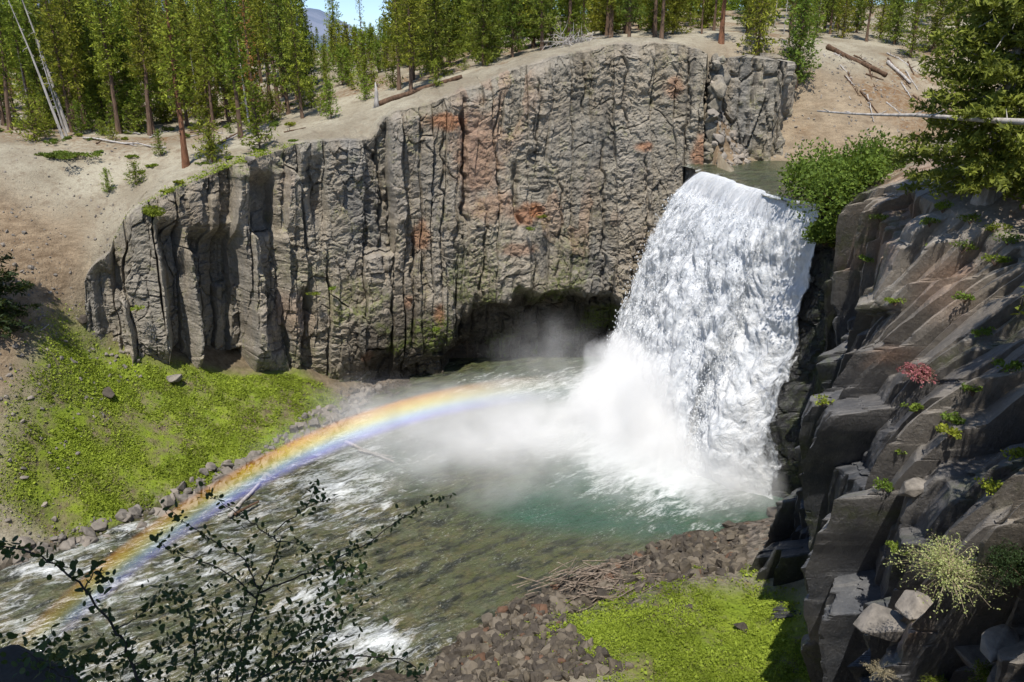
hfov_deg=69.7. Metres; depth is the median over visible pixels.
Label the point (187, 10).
pine tree
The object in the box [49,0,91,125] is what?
pine tree
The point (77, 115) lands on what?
young pine
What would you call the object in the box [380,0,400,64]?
pine tree
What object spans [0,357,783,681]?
river
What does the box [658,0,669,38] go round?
pine tree
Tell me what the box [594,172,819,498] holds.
waterfall
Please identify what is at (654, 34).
pine tree
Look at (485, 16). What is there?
pine tree
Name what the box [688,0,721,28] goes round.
fir tree
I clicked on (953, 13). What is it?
pine tree
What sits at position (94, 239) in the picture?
gravel
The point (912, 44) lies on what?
fir tree
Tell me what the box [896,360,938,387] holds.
flowering plant
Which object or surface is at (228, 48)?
pine tree
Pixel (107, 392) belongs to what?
boulder
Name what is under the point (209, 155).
young pine
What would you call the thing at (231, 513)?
driftwood log
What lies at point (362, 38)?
young pine
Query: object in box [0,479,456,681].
overlook shrub
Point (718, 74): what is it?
cliff
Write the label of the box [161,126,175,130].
shrub
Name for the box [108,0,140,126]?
pine tree
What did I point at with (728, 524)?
boulder
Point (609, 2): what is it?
pine tree
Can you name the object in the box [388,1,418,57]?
fir tree
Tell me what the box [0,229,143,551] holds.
gravel
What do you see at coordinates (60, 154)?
green bush
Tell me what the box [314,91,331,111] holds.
young pine
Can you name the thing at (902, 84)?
fallen log
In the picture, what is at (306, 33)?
pine tree
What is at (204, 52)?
pine tree
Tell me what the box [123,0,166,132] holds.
pine tree
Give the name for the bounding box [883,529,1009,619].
pale shrub
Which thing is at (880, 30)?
fir tree
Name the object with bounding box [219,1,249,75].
pine tree
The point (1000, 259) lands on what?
ledge plant
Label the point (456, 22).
fir tree
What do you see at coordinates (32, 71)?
fir tree
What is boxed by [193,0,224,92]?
pine tree
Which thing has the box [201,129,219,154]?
young pine
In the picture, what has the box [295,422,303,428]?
boulder
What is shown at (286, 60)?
fir tree
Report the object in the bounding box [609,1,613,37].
pine tree
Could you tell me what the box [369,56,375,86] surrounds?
fir tree
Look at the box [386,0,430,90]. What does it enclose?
pine tree
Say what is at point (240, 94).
fir tree
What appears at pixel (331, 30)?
young pine
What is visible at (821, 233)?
leafy bush
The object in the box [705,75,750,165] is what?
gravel
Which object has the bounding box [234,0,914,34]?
sky
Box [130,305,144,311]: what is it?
ledge plant
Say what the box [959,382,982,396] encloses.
ledge plant
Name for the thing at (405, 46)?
fir tree
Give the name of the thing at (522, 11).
pine tree
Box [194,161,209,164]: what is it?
rim plant
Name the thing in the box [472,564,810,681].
moss
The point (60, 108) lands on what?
dead snag
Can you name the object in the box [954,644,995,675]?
boulder
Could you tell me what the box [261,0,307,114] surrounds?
pine tree
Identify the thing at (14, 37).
pine tree
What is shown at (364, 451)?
driftwood log
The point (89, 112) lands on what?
young pine
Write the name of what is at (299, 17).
pine tree
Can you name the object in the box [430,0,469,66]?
fir tree
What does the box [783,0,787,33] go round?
dead snag
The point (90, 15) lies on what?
pine tree
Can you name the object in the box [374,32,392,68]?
young pine
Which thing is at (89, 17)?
pine tree
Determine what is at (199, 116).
young pine
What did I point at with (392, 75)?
young pine
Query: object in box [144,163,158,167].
rim plant
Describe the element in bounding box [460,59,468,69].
young pine
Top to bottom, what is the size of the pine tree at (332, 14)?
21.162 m
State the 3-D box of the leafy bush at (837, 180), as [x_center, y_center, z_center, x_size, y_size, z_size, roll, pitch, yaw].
[31.123,-15.352,66.830,15.121,8.153,16.538,0,19,0]
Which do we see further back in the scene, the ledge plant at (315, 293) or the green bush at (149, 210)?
the ledge plant at (315, 293)
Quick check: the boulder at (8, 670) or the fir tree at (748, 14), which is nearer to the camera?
the boulder at (8, 670)
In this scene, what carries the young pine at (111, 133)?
on the ground
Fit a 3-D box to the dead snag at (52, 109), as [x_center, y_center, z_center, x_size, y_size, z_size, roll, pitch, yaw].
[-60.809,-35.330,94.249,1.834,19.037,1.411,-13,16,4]
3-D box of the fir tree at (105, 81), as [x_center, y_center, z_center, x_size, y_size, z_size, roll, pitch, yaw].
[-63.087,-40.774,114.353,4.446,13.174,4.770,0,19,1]
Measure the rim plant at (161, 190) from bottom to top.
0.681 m
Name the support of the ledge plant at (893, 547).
on the cliff at (838, 522)
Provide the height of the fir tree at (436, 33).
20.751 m
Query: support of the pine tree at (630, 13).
on the ground
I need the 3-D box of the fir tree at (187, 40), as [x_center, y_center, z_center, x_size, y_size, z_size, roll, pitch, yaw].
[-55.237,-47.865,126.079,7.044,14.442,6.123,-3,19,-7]
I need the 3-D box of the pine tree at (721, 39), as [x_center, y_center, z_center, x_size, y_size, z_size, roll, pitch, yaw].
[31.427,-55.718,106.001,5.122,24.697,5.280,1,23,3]
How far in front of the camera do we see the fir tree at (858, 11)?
142.78 m
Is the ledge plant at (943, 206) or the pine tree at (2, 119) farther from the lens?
the pine tree at (2, 119)
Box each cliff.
[84,37,707,382]
[703,53,730,163]
[749,147,1023,681]
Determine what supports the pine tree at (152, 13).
on the ground
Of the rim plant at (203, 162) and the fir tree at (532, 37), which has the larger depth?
the fir tree at (532, 37)
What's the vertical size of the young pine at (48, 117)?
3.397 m
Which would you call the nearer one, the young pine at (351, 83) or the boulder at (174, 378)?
the boulder at (174, 378)
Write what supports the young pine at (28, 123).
on the ground
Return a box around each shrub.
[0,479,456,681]
[43,138,65,144]
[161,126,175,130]
[270,121,280,126]
[284,121,295,125]
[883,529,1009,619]
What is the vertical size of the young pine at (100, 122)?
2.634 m
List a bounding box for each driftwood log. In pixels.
[227,482,260,517]
[234,501,259,515]
[344,440,393,462]
[358,449,391,456]
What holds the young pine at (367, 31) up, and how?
on the ground
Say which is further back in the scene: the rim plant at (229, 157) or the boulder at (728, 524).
the rim plant at (229, 157)
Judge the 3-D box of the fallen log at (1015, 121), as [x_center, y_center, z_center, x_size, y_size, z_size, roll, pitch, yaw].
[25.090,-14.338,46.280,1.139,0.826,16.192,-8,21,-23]
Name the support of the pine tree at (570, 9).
on the ground
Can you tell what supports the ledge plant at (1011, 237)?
on the cliff at (838, 522)
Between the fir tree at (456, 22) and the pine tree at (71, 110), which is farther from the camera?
the fir tree at (456, 22)
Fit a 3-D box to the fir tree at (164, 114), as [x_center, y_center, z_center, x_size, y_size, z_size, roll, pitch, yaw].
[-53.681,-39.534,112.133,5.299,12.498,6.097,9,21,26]
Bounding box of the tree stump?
[372,82,378,107]
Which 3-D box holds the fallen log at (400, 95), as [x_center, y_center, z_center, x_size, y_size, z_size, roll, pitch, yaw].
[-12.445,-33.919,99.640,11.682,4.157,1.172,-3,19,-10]
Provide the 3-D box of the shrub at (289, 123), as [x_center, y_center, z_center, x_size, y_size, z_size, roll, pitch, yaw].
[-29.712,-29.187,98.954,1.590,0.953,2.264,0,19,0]
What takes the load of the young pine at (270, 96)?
on the ground
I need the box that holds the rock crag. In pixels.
[708,53,796,160]
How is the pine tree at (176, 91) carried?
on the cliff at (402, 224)
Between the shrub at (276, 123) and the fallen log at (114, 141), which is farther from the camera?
the shrub at (276, 123)
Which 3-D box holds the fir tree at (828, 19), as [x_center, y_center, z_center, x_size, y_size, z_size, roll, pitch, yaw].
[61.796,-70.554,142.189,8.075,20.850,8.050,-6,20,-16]
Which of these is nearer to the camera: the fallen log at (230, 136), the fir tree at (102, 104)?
the fallen log at (230, 136)
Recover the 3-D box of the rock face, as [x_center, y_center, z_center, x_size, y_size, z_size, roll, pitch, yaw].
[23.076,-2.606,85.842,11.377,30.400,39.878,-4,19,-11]
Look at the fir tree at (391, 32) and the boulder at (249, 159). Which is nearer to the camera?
the boulder at (249, 159)
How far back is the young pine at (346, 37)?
144.65 m
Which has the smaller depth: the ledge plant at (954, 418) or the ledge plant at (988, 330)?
the ledge plant at (954, 418)
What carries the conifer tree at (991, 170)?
on the ground
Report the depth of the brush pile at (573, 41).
103.47 m
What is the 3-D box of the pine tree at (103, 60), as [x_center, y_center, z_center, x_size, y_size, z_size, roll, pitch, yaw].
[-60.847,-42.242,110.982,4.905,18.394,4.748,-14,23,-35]
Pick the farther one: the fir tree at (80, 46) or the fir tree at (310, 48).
the fir tree at (310, 48)
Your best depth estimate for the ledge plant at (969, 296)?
40.88 m
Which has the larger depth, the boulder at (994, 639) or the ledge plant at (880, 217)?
the ledge plant at (880, 217)
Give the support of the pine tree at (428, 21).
on the ground
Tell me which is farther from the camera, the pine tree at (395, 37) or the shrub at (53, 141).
the pine tree at (395, 37)
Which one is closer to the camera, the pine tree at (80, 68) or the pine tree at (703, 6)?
the pine tree at (80, 68)
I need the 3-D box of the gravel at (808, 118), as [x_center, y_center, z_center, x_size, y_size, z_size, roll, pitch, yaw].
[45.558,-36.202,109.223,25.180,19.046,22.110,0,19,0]
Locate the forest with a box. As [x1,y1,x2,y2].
[0,0,952,76]
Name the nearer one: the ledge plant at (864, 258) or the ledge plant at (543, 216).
the ledge plant at (864, 258)
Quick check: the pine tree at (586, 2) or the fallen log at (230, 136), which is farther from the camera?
the pine tree at (586, 2)
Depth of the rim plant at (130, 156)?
91.32 m
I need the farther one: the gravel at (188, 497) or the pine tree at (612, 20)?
the pine tree at (612, 20)
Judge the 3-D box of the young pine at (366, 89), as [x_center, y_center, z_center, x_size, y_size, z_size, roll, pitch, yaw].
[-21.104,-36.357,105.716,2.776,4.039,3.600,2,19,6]
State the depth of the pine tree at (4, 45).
97.84 m
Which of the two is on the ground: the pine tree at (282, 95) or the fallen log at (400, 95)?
the pine tree at (282, 95)
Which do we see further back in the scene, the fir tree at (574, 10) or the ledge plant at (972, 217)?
the fir tree at (574, 10)
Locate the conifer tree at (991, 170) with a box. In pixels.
[887,0,1023,211]
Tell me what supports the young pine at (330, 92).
on the ground
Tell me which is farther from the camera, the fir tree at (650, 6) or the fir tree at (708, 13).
the fir tree at (708, 13)
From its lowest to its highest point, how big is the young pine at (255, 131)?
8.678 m
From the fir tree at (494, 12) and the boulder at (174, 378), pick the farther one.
the fir tree at (494, 12)
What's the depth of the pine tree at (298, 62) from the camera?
99.63 m
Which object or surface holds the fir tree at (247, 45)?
on the ground
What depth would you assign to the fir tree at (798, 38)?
105.03 m
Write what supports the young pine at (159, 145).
on the ground
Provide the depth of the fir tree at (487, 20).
109.48 m
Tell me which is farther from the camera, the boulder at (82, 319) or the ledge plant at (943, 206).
the boulder at (82, 319)
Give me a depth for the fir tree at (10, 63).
137.44 m
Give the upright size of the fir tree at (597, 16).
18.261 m
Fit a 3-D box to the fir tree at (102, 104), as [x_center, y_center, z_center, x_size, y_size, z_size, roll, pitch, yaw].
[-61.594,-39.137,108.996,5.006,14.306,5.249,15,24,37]
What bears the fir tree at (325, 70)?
on the ground
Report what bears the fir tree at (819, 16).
on the ground
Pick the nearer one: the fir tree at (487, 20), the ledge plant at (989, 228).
the ledge plant at (989, 228)
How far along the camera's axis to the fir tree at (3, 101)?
108.34 m
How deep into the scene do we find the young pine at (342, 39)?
148.68 m
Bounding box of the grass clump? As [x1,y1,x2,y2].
[863,658,901,681]
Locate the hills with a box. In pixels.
[37,0,378,50]
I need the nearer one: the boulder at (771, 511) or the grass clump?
the grass clump
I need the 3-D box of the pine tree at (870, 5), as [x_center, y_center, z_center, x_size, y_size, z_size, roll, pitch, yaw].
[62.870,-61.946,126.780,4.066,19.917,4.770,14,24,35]
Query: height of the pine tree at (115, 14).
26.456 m
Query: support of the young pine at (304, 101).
on the ground
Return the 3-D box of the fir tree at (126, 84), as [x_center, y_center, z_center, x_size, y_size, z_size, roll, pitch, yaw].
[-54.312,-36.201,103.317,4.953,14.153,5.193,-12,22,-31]
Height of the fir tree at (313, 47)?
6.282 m
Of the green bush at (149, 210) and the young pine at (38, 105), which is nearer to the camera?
the green bush at (149, 210)
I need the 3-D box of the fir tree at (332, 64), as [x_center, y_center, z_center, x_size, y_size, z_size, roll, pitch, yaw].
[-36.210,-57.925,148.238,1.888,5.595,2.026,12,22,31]
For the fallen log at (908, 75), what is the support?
on the ground
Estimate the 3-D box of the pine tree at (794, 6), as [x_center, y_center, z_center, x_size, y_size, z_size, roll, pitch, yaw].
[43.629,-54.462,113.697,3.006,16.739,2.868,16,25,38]
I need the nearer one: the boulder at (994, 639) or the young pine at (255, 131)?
the boulder at (994, 639)
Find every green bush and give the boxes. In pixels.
[34,150,101,159]
[141,205,165,216]
[979,533,1023,589]
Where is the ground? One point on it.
(76, 222)
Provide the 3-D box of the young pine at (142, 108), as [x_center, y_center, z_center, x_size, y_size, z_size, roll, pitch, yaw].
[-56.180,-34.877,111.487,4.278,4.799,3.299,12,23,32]
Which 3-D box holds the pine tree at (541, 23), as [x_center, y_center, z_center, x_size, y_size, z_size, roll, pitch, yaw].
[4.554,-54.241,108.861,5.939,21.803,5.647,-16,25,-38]
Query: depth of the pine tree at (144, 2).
133.48 m
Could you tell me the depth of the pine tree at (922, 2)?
146.25 m
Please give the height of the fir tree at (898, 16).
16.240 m
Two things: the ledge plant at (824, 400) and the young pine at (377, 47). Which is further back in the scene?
the young pine at (377, 47)
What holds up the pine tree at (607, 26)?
on the ground
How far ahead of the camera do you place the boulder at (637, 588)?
59.77 m
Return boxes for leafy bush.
[776,125,912,225]
[801,215,837,245]
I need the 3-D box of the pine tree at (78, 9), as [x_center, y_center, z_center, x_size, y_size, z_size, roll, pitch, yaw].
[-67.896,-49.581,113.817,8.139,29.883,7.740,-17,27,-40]
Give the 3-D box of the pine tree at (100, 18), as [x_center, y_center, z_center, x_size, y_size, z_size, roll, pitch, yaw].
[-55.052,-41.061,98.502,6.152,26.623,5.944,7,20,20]
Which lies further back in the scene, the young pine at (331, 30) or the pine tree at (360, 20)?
the pine tree at (360, 20)
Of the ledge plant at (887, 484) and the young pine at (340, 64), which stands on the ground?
the young pine at (340, 64)
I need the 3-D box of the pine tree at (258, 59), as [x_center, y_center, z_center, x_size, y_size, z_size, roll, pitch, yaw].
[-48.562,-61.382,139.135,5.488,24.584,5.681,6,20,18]
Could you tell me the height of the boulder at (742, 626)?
0.855 m
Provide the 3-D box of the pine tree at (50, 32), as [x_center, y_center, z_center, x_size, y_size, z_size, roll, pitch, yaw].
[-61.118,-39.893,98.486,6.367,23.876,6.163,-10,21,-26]
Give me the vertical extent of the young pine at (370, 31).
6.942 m
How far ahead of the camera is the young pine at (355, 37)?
147.41 m
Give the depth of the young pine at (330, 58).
144.00 m
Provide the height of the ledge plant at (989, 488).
0.748 m
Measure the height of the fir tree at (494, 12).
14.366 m
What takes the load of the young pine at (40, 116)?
on the ground
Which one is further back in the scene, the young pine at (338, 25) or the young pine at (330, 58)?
the young pine at (338, 25)
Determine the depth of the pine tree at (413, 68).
110.06 m
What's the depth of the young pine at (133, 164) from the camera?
85.91 m
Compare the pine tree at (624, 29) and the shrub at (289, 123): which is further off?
the pine tree at (624, 29)
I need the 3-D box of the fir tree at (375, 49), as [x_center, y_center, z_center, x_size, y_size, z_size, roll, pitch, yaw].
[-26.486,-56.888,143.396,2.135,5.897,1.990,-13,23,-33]
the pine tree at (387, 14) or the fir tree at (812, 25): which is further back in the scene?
the pine tree at (387, 14)
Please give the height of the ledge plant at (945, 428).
0.604 m
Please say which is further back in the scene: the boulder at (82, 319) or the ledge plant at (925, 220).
the boulder at (82, 319)
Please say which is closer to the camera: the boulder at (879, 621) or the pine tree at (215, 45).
the boulder at (879, 621)
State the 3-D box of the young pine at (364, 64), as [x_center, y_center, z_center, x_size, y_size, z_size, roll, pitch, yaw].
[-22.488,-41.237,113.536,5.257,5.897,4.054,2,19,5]
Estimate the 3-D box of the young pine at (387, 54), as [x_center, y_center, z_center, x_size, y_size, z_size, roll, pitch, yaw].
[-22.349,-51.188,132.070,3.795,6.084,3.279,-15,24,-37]
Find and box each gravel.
[0,134,154,372]
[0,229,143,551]
[12,383,382,565]
[340,383,411,422]
[422,527,748,681]
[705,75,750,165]
[725,33,920,160]
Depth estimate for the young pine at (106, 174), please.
85.78 m
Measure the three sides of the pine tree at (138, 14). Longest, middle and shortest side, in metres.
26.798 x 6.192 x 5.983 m
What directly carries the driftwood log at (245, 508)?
on the river at (540, 467)
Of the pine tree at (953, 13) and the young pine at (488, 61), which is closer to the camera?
the young pine at (488, 61)
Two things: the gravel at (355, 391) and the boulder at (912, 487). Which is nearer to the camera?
the boulder at (912, 487)
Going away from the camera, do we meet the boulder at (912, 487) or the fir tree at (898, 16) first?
the boulder at (912, 487)
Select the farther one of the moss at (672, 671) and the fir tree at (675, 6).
the fir tree at (675, 6)
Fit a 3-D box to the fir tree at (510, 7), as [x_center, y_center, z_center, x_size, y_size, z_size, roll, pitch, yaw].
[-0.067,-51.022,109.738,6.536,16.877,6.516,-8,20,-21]
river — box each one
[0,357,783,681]
[684,160,828,207]
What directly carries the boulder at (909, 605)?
on the cliff at (838, 522)
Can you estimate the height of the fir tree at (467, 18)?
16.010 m
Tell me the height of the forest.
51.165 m
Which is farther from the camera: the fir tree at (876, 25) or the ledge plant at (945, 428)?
the fir tree at (876, 25)
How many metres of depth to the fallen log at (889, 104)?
106.07 m
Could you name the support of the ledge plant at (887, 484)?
on the cliff at (838, 522)
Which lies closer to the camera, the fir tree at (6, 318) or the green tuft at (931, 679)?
the green tuft at (931, 679)
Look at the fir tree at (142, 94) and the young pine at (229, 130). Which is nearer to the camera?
the young pine at (229, 130)
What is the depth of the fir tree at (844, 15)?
130.31 m
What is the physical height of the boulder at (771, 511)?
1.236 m
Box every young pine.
[6,94,56,142]
[10,108,19,119]
[16,94,55,131]
[20,81,35,98]
[32,110,53,136]
[43,106,55,128]
[68,100,90,132]
[79,94,103,131]
[95,118,108,135]
[98,167,115,192]
[103,123,120,140]
[104,98,127,132]
[121,101,146,134]
[123,159,147,186]
[136,97,154,123]
[151,129,168,155]
[190,109,210,132]
[190,119,230,163]
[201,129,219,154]
[203,85,223,116]
[227,123,234,132]
[236,80,279,148]
[259,89,286,121]
[294,96,308,108]
[298,76,320,107]
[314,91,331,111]
[316,44,332,71]
[317,72,333,99]
[317,80,341,118]
[320,34,328,49]
[325,24,340,63]
[327,20,349,52]
[330,44,350,84]
[334,21,358,62]
[335,33,349,61]
[337,45,358,86]
[346,72,356,89]
[348,31,362,63]
[350,26,361,51]
[350,54,382,87]
[351,29,375,74]
[355,73,373,99]
[361,27,375,60]
[365,24,379,49]
[365,27,383,59]
[371,40,384,72]
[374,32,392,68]
[375,22,382,43]
[377,12,389,46]
[378,39,395,70]
[382,62,404,87]
[429,59,443,87]
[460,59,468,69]
[483,49,490,65]
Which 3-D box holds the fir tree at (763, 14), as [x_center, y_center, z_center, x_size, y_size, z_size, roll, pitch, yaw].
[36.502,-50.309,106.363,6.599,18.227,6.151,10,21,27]
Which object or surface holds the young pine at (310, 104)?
on the ground
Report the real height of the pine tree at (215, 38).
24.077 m
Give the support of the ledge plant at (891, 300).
on the cliff at (838, 522)
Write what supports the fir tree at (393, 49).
on the ground
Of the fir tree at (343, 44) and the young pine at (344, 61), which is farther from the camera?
the fir tree at (343, 44)
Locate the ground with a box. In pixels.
[0,0,1009,681]
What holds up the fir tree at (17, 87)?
on the ground
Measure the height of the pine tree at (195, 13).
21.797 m
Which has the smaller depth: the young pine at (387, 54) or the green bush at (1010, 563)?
the green bush at (1010, 563)
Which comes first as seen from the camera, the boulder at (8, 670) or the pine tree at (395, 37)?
the boulder at (8, 670)
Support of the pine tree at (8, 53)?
on the ground
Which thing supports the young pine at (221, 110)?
on the ground
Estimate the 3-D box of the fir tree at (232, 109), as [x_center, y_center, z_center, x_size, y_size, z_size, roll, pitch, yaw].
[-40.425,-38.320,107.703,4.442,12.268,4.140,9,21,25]
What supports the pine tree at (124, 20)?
on the ground
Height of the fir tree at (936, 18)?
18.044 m
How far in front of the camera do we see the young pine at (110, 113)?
103.63 m
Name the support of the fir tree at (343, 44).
on the ground
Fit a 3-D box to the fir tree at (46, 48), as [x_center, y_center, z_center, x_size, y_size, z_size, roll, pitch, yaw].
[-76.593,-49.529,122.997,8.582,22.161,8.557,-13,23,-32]
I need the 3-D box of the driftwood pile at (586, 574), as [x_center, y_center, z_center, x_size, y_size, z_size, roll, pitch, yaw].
[6.670,19.911,61.156,13.376,1.380,7.790,0,19,0]
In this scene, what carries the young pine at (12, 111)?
on the ground
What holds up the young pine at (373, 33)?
on the ground
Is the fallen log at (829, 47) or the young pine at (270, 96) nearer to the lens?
the young pine at (270, 96)
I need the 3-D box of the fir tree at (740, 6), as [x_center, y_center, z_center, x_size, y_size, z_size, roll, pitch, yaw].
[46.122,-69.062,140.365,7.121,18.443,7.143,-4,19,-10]
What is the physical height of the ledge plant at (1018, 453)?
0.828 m
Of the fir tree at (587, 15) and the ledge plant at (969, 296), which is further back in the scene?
the fir tree at (587, 15)
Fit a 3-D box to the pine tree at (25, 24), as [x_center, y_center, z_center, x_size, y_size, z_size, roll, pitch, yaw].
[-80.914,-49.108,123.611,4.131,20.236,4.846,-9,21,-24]
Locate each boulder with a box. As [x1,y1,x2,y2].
[0,645,82,681]
[78,314,87,323]
[102,387,114,397]
[166,374,182,382]
[244,156,254,164]
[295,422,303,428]
[633,586,642,592]
[722,520,735,527]
[733,622,748,633]
[766,506,776,516]
[853,603,906,641]
[895,590,932,619]
[898,477,925,497]
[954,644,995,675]
[980,624,1018,666]
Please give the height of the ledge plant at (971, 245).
0.888 m
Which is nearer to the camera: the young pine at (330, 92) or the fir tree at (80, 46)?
the young pine at (330, 92)
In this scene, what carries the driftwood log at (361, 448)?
in the river at (540, 467)
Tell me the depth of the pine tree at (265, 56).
114.52 m
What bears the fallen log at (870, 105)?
on the ground
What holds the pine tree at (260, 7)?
on the ground
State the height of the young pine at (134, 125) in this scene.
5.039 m
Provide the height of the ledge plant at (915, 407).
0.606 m
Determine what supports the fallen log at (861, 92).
on the ground
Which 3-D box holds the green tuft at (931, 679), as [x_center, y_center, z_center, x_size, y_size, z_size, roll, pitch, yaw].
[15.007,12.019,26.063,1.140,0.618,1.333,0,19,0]
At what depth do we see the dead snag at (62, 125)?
97.61 m
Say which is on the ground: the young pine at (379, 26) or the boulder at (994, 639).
the young pine at (379, 26)
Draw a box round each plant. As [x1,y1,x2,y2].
[124,154,138,157]
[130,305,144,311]
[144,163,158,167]
[158,188,174,192]
[173,179,184,183]
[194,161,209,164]
[224,155,239,158]
[305,292,320,295]
[536,214,546,219]
[813,394,834,406]
[858,254,873,263]
[868,213,888,221]
[871,477,894,491]
[884,297,906,305]
[885,540,908,556]
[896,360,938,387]
[899,402,923,412]
[919,216,940,226]
[933,199,953,212]
[935,422,961,439]
[939,411,965,424]
[950,239,978,252]
[951,290,974,303]
[956,212,981,224]
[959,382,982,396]
[971,326,995,336]
[974,477,1002,495]
[978,253,1012,265]
[982,221,1013,231]
[990,358,1023,371]
[992,230,1023,245]
[1001,446,1023,460]
[1010,286,1023,314]
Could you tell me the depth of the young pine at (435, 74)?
98.15 m
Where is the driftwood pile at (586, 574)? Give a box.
[512,551,667,611]
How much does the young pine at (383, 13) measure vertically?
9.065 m
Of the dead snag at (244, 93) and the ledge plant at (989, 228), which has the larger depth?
the dead snag at (244, 93)
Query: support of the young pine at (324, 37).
on the ground
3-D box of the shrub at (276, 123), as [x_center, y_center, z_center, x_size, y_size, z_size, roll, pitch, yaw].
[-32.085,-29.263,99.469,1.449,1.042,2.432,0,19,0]
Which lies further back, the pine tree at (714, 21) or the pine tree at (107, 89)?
the pine tree at (714, 21)
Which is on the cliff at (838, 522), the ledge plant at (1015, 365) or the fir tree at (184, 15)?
the ledge plant at (1015, 365)
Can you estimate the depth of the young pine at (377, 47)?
132.13 m
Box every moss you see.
[0,143,345,541]
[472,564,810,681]
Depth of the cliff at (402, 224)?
97.49 m
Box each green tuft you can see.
[919,674,948,681]
[965,657,992,681]
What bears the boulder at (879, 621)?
on the cliff at (838, 522)
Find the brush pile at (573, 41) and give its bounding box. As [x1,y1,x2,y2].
[539,20,600,50]
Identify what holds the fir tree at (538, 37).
on the ground
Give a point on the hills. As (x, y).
(316, 17)
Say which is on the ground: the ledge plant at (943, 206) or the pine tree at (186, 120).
the pine tree at (186, 120)
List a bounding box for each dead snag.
[8,0,63,138]
[17,50,29,91]
[22,0,69,132]
[35,39,67,135]
[237,41,249,127]
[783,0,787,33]
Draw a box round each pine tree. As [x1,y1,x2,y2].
[0,0,27,129]
[0,0,33,110]
[0,3,15,95]
[0,42,14,125]
[12,0,43,87]
[19,0,35,65]
[28,0,88,132]
[31,0,82,119]
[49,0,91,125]
[49,0,107,115]
[75,0,101,58]
[75,0,128,133]
[76,0,100,37]
[95,0,134,127]
[95,4,123,102]
[104,0,126,44]
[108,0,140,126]
[109,0,139,109]
[117,0,164,135]
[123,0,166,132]
[131,0,166,95]
[144,0,172,87]
[150,0,196,168]
[154,0,171,89]
[162,0,200,126]
[172,0,196,44]
[186,0,221,128]
[190,0,209,60]
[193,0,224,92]
[197,0,246,123]
[203,0,227,116]
[208,0,250,138]
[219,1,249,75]
[241,0,262,83]
[245,0,281,105]
[247,0,286,111]
[250,6,269,74]
[256,0,298,96]
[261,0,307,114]
[274,0,311,99]
[278,0,317,118]
[291,0,311,32]
[323,0,342,44]
[355,0,364,31]
[375,0,411,89]
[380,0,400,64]
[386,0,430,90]
[396,0,427,79]
[418,0,440,70]
[469,0,504,46]
[514,0,535,51]
[522,0,559,50]
[567,0,573,43]
[574,0,594,36]
[597,0,626,37]
[604,0,608,36]
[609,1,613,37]
[613,0,645,36]
[614,0,643,32]
[650,0,657,36]
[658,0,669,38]
[697,0,709,33]
[712,0,722,30]
[718,0,726,43]
[782,0,796,37]
[821,0,849,33]
[862,0,883,41]
[904,0,934,29]
[944,0,966,31]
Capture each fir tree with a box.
[0,75,19,118]
[0,235,42,339]
[3,2,32,98]
[9,1,41,101]
[21,0,81,127]
[31,0,77,109]
[69,14,108,117]
[81,26,117,124]
[93,34,124,119]
[113,30,146,132]
[123,68,154,108]
[145,40,177,122]
[169,0,220,118]
[181,18,200,87]
[186,16,228,125]
[220,11,273,123]
[226,42,245,120]
[274,7,310,89]
[293,0,322,84]
[312,33,317,60]
[318,43,330,80]
[328,39,336,67]
[342,42,351,78]
[354,47,360,76]
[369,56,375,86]
[372,34,378,63]
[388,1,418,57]
[390,36,395,66]
[398,3,419,66]
[412,0,441,66]
[413,0,461,76]
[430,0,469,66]
[438,1,461,54]
[452,0,470,45]
[454,0,491,54]
[462,0,503,65]
[470,0,509,58]
[493,0,532,56]
[520,0,555,47]
[525,5,548,44]
[533,0,567,47]
[552,0,589,42]
[578,0,600,28]
[585,0,624,34]
[635,0,670,32]
[635,0,677,29]
[652,0,694,33]
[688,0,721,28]
[730,0,755,27]
[736,0,781,55]
[740,0,776,35]
[778,0,824,88]
[797,0,814,40]
[807,0,848,31]
[809,0,827,37]
[829,0,858,38]
[842,0,871,32]
[869,0,892,38]
[874,0,906,28]
[879,0,914,44]
[899,0,928,57]
[915,0,955,50]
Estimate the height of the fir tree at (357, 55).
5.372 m
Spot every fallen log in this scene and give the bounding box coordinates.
[82,137,166,147]
[217,128,243,144]
[379,75,462,105]
[817,108,1023,124]
[826,44,887,76]
[860,90,877,112]
[866,94,873,121]
[886,60,911,83]
[886,102,899,112]
[900,82,912,97]
[905,70,918,89]
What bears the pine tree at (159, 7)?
on the ground
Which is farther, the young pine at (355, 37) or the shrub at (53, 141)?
the young pine at (355, 37)
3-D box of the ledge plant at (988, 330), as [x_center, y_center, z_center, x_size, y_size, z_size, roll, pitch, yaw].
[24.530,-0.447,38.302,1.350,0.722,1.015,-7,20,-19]
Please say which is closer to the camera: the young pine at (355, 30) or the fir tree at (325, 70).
the fir tree at (325, 70)
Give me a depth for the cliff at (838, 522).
38.80 m
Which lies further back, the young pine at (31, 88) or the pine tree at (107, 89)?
the young pine at (31, 88)
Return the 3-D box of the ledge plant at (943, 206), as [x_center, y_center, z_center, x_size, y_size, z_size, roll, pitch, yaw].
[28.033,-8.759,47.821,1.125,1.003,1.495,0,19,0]
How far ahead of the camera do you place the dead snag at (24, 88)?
105.46 m
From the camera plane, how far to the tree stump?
98.62 m

